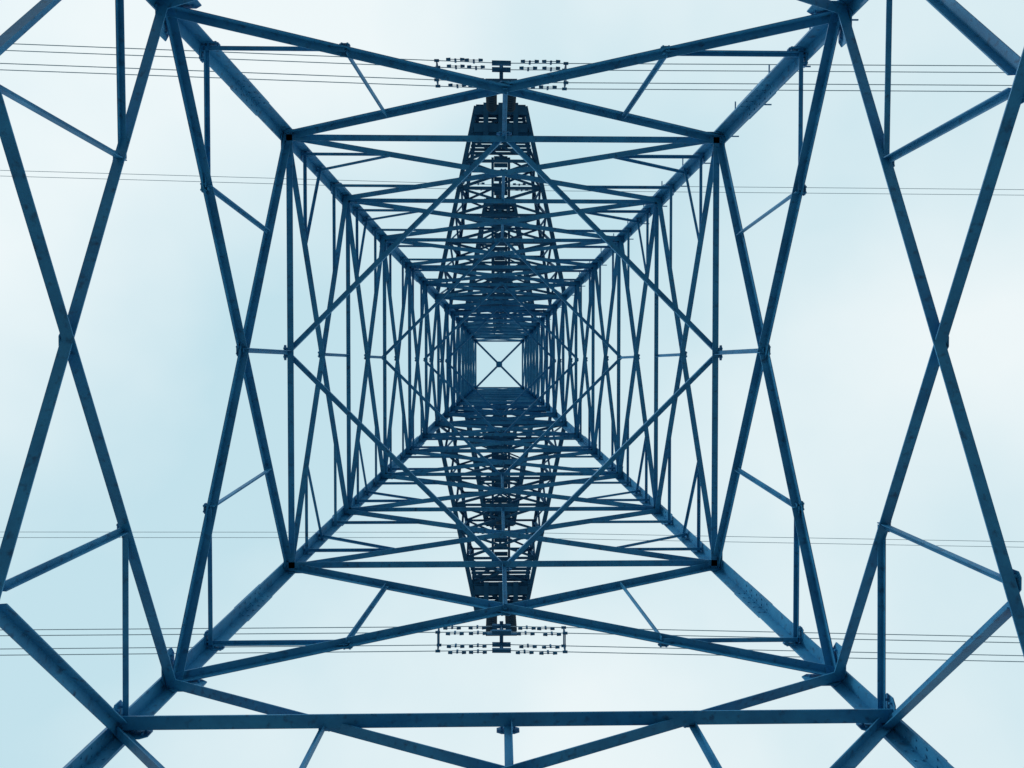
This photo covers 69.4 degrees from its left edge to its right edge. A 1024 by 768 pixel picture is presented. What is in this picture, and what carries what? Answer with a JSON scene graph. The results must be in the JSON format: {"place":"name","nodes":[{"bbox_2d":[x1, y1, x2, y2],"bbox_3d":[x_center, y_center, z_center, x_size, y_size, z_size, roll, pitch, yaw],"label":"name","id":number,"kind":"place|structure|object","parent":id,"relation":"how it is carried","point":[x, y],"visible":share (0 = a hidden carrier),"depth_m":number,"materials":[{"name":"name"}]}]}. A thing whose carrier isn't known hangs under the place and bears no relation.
{"place":"outdoors","nodes":[
{"label":"outdoors","id":0,"kind":"place"},
{"bbox_2d":[0,0,1023,767],"label":"sky","id":1,"kind":"structure","parent":0,"point":[851,343],"materials":[{"name":"blue"}]},
{"bbox_3d":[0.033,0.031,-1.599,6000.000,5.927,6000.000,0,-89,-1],"label":"ground","id":2,"kind":"structure","parent":0,"visible":0},
{"bbox_2d":[0,0,1023,767],"bbox_3d":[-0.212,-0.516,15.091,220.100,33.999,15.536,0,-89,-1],"label":"electricity pylon","id":3,"kind":"object","parent":2,"relation":"on","point":[496,134],"visible":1,"depth_m":8.94,"materials":[{"name":"blue metal"}]},
{"bbox_2d":[0,43,1011,91],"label":"power line","id":4,"kind":"object","parent":3,"relation":"attached to","point":[511,69],"visible":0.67,"depth_m":15.40,"materials":[{"name":"metal"}]},
{"bbox_2d":[0,533,1019,546],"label":"power line","id":5,"kind":"object","parent":3,"relation":"attached to","point":[555,533],"visible":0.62,"depth_m":21.79,"materials":[{"name":"metal"}]},
{"bbox_2d":[0,626,1023,661],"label":"power line","id":6,"kind":"object","parent":3,"relation":"attached to","point":[516,644],"visible":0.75,"depth_m":15.66,"materials":[{"name":"metal"}]},
{"bbox_2d":[0,170,1023,194],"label":"power line","id":7,"kind":"object","parent":3,"relation":"attached to","point":[507,190],"visible":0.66,"depth_m":21.56,"materials":[{"name":"metal"}]}
]}

